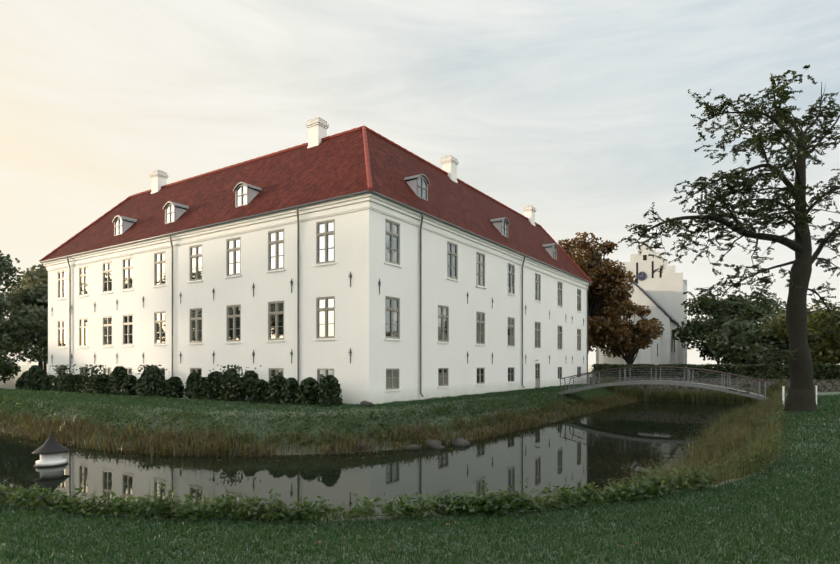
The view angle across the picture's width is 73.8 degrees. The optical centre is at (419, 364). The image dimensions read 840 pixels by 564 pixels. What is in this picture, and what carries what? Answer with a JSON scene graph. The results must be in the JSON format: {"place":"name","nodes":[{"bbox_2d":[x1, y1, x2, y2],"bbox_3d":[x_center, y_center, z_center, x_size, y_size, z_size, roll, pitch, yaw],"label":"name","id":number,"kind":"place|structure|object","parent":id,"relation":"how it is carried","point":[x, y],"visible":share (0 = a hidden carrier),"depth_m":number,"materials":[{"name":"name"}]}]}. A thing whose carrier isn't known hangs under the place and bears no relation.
{"place":"outdoors","nodes":[
{"label":"outdoors","id":0,"kind":"place"},
{"bbox_2d":[0,400,751,519],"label":"moat water","id":1,"kind":"structure","parent":0,"point":[606,444],"depth_m":19.40,"materials":[{"name":"grey liquid"}]},
{"bbox_2d":[36,453,66,465],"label":"duck house","id":2,"kind":"structure","parent":1,"relation":"in","point":[51,459],"depth_m":19.45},
{"bbox_2d":[32,430,69,466],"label":"birdhouse roof","id":3,"kind":"structure","parent":2,"relation":"on","point":[51,445],"depth_m":19.51,"materials":[{"name":"grey"}]},
{"bbox_2d":[3,402,739,503],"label":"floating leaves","id":4,"kind":"object","parent":1,"relation":"on","point":[319,456],"visible":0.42,"depth_m":21.47,"materials":[{"name":"green plant"}]},
{"bbox_2d":[0,394,839,563],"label":"lawn grass","id":5,"kind":"structure","parent":0,"point":[812,505],"depth_m":8.13,"materials":[{"name":"green plant"}]},
{"bbox_2d":[0,365,839,563],"bbox_3d":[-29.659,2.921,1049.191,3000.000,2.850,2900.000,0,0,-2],"label":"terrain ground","id":6,"kind":"structure","parent":0,"point":[8,384],"depth_m":9.18,"materials":[{"name":"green plant"}]},
{"bbox_2d":[0,359,4,374],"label":"tree","id":7,"kind":"object","parent":6,"relation":"on","point":[1,366],"visible":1,"depth_m":53.57,"materials":[{"name":"green plant"}]},
{"bbox_2d":[0,292,16,320],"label":"tree","id":8,"kind":"object","parent":6,"relation":"on","point":[4,306],"visible":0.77,"depth_m":76.37,"materials":[{"name":"green plant"}]},
{"bbox_2d":[0,333,20,380],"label":"tree","id":9,"kind":"object","parent":6,"relation":"on","point":[10,368],"visible":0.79,"depth_m":58.39,"materials":[{"name":"green plant"}]},
{"bbox_2d":[0,250,23,306],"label":"tree","id":10,"kind":"object","parent":6,"relation":"on","point":[7,267],"depth_m":90.76,"materials":[{"name":"green plant"}]},
{"bbox_2d":[0,314,46,382],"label":"tree","id":11,"kind":"object","parent":6,"relation":"on","point":[33,354],"depth_m":66.27,"materials":[{"name":"green plant"}]},
{"bbox_2d":[0,285,47,368],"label":"tree","id":12,"kind":"object","parent":6,"relation":"on","point":[38,299],"depth_m":72.65,"materials":[{"name":"green plant"}]},
{"bbox_2d":[5,267,46,315],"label":"tree","id":13,"kind":"object","parent":6,"relation":"on","point":[29,281],"depth_m":101.91,"materials":[{"name":"green plant"}]},
{"bbox_2d":[5,263,47,318],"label":"tree","id":14,"kind":"object","parent":6,"relation":"on","point":[41,274],"depth_m":81.29,"materials":[{"name":"green plant"}]},
{"bbox_2d":[9,276,46,371],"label":"tree","id":15,"kind":"object","parent":6,"relation":"on","point":[22,285],"depth_m":114.87,"materials":[{"name":"green plant"}]},
{"bbox_2d":[37,331,47,363],"bbox_3d":[-38.751,-1.013,62.487,6.705,6.846,8.493,0,0,-2],"label":"tree","id":16,"kind":"object","parent":6,"relation":"on","point":[43,344],"visible":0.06,"depth_m":58.98,"materials":[{"name":"green plant"}]},
{"bbox_2d":[15,364,342,406],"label":"facade shrubs","id":17,"kind":"object","parent":6,"relation":"on","point":[137,387],"visible":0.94,"depth_m":36.20,"materials":[{"name":"green plant"}]},
{"bbox_2d":[0,384,613,444],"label":"island grass","id":18,"kind":"structure","parent":6,"relation":"on","point":[154,402],"depth_m":30.79,"materials":[{"name":"green plant"}]},
{"bbox_2d":[0,387,618,446],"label":"island ground cover","id":19,"kind":"object","parent":6,"relation":"on","point":[347,429],"visible":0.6,"depth_m":27.61,"materials":[{"name":"green plant"}]},
{"bbox_2d":[48,209,586,404],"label":"house walls","id":20,"kind":"structure","parent":6,"relation":"on","point":[360,301],"depth_m":37.42,"materials":[{"name":"white paint"}]},
{"bbox_2d":[40,190,591,396],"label":"gutters","id":21,"kind":"object","parent":20,"relation":"attached to","point":[336,198],"visible":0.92,"depth_m":36.05,"materials":[{"name":"metal"}]},
{"bbox_2d":[43,129,589,281],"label":"roof","id":22,"kind":"structure","parent":20,"relation":"on","point":[330,168],"depth_m":40.66,"materials":[{"name":"tile"}]},
{"bbox_2d":[39,126,591,281],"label":"ridge caps","id":23,"kind":"object","parent":22,"relation":"attached to","point":[367,162],"visible":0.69,"depth_m":45.02,"materials":[{"name":"tile"}]},
{"bbox_2d":[112,174,557,248],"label":"dormer roofs","id":24,"kind":"structure","parent":22,"relation":"on","point":[414,177],"depth_m":42.01,"materials":[{"name":"grey metal"}]},
{"bbox_2d":[114,176,556,259],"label":"dormer frames","id":25,"kind":"structure","parent":22,"relation":"attached to","point":[242,194],"depth_m":41.41,"materials":[{"name":"white wood"}]},
{"bbox_2d":[116,178,555,258],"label":"dormer windows","id":26,"kind":"structure","parent":25,"relation":"in","point":[245,199],"depth_m":37.61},
{"bbox_2d":[123,179,551,256],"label":"dormer cheeks","id":27,"kind":"object","parent":22,"relation":"on","point":[252,194],"visible":0.38,"depth_m":41.59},
{"bbox_2d":[149,117,535,225],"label":"chimneys","id":28,"kind":"object","parent":22,"relation":"on","point":[317,127],"visible":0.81,"depth_m":47.24,"materials":[{"name":"white paint"}]},
{"bbox_2d":[43,193,590,391],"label":"house trim","id":29,"kind":"structure","parent":20,"relation":"attached to","point":[377,203],"depth_m":37.38,"materials":[{"name":"white paint"}]},
{"bbox_2d":[51,272,583,363],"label":"wall anchors","id":30,"kind":"object","parent":20,"relation":"on","point":[253,352],"depth_m":39.71,"materials":[{"name":"black metal"}]},
{"bbox_2d":[58,218,580,389],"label":"window frames","id":31,"kind":"structure","parent":20,"relation":"attached to","point":[276,242],"depth_m":38.73,"materials":[{"name":"white wood"}]},
{"bbox_2d":[60,222,579,387],"bbox_3d":[-6.932,-3.039,46.420,50.278,10.470,29.648,0,0,-2],"label":"window glass","id":32,"kind":"object","parent":31,"relation":"in","point":[322,302],"depth_m":37.01,"materials":[{"name":"grey glass"}]},
{"bbox_2d":[0,391,640,458],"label":"island reeds","id":33,"kind":"object","parent":6,"relation":"on","point":[232,445],"visible":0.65,"depth_m":24.74,"materials":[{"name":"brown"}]},
{"bbox_2d":[0,467,716,523],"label":"shoreline plants","id":34,"kind":"object","parent":6,"relation":"on","point":[448,504],"visible":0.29,"depth_m":9.23,"materials":[{"name":"green plant"}]},
{"bbox_2d":[347,441,371,450],"bbox_3d":[-2.509,3.497,23.029,1.037,0.666,0.535,0,0,-38],"label":"boulder","id":35,"kind":"object","parent":6,"relation":"on","point":[364,444],"visible":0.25,"depth_m":22.95,"materials":[{"name":"grey stone"}]},
{"bbox_2d":[360,400,372,406],"bbox_3d":[-2.814,2.131,29.367,0.710,0.473,0.829,0,0,-8],"label":"rock","id":36,"kind":"object","parent":6,"relation":"on","point":[364,403],"visible":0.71,"depth_m":29.03,"materials":[{"name":"grey stone"}]},
{"bbox_2d":[136,468,657,517],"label":"bank nettles","id":37,"kind":"object","parent":6,"relation":"on","point":[280,500],"visible":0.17,"depth_m":9.37,"materials":[{"name":"green plant"}]},
{"bbox_2d":[0,401,806,523],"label":"bank grass","id":38,"kind":"structure","parent":6,"relation":"on","point":[692,482],"depth_m":9.83,"materials":[{"name":"green plant"}]},
{"bbox_2d":[402,444,419,449],"bbox_3d":[-0.383,3.510,23.364,0.627,0.295,0.756,0,0,-38],"label":"boulder","id":39,"kind":"object","parent":6,"relation":"on","point":[414,447],"visible":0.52,"depth_m":23.13,"materials":[{"name":"grey stone"}]},
{"bbox_2d":[7,387,817,515],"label":"bank reeds","id":40,"kind":"object","parent":6,"relation":"on","point":[756,413],"visible":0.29,"depth_m":19.41,"materials":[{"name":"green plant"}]},
{"bbox_2d":[1,388,833,519],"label":"bank sedge","id":41,"kind":"object","parent":6,"relation":"on","point":[733,442],"visible":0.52,"depth_m":18.71,"materials":[{"name":"green plant"}]},
{"bbox_2d":[423,439,444,448],"bbox_3d":[0.621,3.488,23.922,0.959,0.599,0.591,0,0,39],"label":"boulder","id":42,"kind":"object","parent":6,"relation":"on","point":[434,443],"visible":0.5,"depth_m":23.75,"materials":[{"name":"grey stone"}]},
{"bbox_2d":[453,438,469,445],"bbox_3d":[1.775,3.509,24.663,0.808,0.482,1.101,0,0,-38],"label":"boulder","id":43,"kind":"object","parent":6,"relation":"on","point":[460,442],"visible":0.6,"depth_m":24.34,"materials":[{"name":"grey stone"}]},
{"bbox_2d":[102,405,837,556],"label":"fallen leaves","id":44,"kind":"object","parent":6,"relation":"on","point":[473,526],"visible":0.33,"depth_m":7.69,"materials":[{"name":"brown plant"}]},
{"bbox_2d":[556,232,635,351],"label":"autumn tree","id":45,"kind":"object","parent":6,"relation":"on","point":[602,282],"depth_m":69.45,"materials":[{"name":"brown plant"}]},
{"bbox_2d":[599,342,650,364],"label":"church apse","id":46,"kind":"structure","parent":6,"relation":"on","point":[643,356],"depth_m":78.66,"materials":[{"name":"white paint"}]},
{"bbox_2d":[596,299,664,363],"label":"autumn tree","id":47,"kind":"object","parent":6,"relation":"on","point":[619,328],"depth_m":67.92,"materials":[{"name":"brown plant"}]},
{"bbox_2d":[596,242,686,367],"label":"church walls","id":48,"kind":"structure","parent":6,"relation":"on","point":[667,289],"depth_m":97.30,"materials":[{"name":"white paint"}]},
{"bbox_2d":[637,272,646,280],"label":"clock","id":49,"kind":"object","parent":48,"relation":"attached to","point":[641,276],"visible":0.95,"depth_m":99.90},
{"bbox_2d":[617,281,679,334],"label":"church roofs","id":50,"kind":"structure","parent":48,"relation":"on","point":[656,303],"depth_m":87.14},
{"bbox_2d":[629,255,674,356],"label":"church windows","id":51,"kind":"structure","parent":48,"relation":"in","point":[644,258],"depth_m":99.10,"materials":[{"name":"black glass"}]},
{"bbox_2d":[557,367,767,400],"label":"bridge deck","id":52,"kind":"structure","parent":6,"relation":"on","point":[684,383],"depth_m":41.70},
{"bbox_2d":[561,366,765,382],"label":"bridge rails","id":53,"kind":"object","parent":52,"relation":"attached to","point":[763,381],"visible":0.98,"depth_m":41.50,"materials":[{"name":"grey metal"}]},
{"bbox_2d":[561,369,763,394],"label":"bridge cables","id":54,"kind":"object","parent":53,"relation":"attached to","point":[668,378],"visible":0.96,"depth_m":41.94,"materials":[{"name":"grey metal"}]},
{"bbox_2d":[583,375,789,403],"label":"reeds","id":55,"kind":"object","parent":6,"relation":"on","point":[695,396],"depth_m":52.59,"materials":[{"name":"green"}]},
{"bbox_2d":[598,394,787,496],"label":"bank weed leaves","id":56,"kind":"object","parent":6,"relation":"on","point":[775,452],"visible":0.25,"depth_m":13.30,"materials":[{"name":"green plant"}]},
{"bbox_2d":[589,377,839,396],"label":"stone wall","id":57,"kind":"structure","parent":6,"relation":"on","point":[828,386],"depth_m":52.65,"materials":[{"name":"grey stone"}]},
{"bbox_2d":[591,362,839,379],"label":"hedge","id":58,"kind":"object","parent":6,"relation":"on","point":[728,366],"depth_m":53.91,"materials":[{"name":"green plant"}]},
{"bbox_2d":[672,292,766,363],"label":"tree","id":59,"kind":"object","parent":6,"relation":"on","point":[695,326],"depth_m":85.76,"materials":[{"name":"green plant"}]},
{"bbox_2d":[618,64,839,411],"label":"tree","id":60,"kind":"object","parent":6,"relation":"on","point":[759,139],"depth_m":29.11,"materials":[{"name":"green plant"}]},
{"bbox_2d":[690,294,770,345],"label":"tree","id":61,"kind":"object","parent":6,"relation":"on","point":[735,306],"depth_m":95.35,"materials":[{"name":"green plant"}]},
{"bbox_2d":[704,289,785,350],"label":"tree","id":62,"kind":"object","parent":6,"relation":"on","point":[772,304],"depth_m":100.75,"materials":[{"name":"green plant"}]},
{"bbox_2d":[706,318,785,364],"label":"tree","id":63,"kind":"object","parent":6,"relation":"on","point":[721,342],"depth_m":70.92,"materials":[{"name":"green plant"}]},
{"bbox_2d":[750,306,829,350],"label":"tree","id":64,"kind":"object","parent":6,"relation":"on","point":[786,344],"depth_m":75.73,"materials":[{"name":"green plant"}]},
{"bbox_2d":[782,385,817,408],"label":"posts","id":65,"kind":"object","parent":6,"relation":"on","point":[783,394],"visible":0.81,"depth_m":29.73,"materials":[{"name":"white"}]},
{"bbox_2d":[762,309,839,364],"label":"tree","id":66,"kind":"object","parent":6,"relation":"on","point":[827,354],"depth_m":66.57,"materials":[{"name":"green plant"}]},
{"bbox_2d":[766,299,839,333],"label":"tree","id":67,"kind":"object","parent":6,"relation":"on","point":[818,306],"visible":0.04,"depth_m":84.01,"materials":[{"name":"green plant"}]},
{"bbox_2d":[0,0,839,364],"label":"sky","id":68,"kind":"structure","parent":0,"point":[578,112],"materials":[{"name":"white"}]}
]}

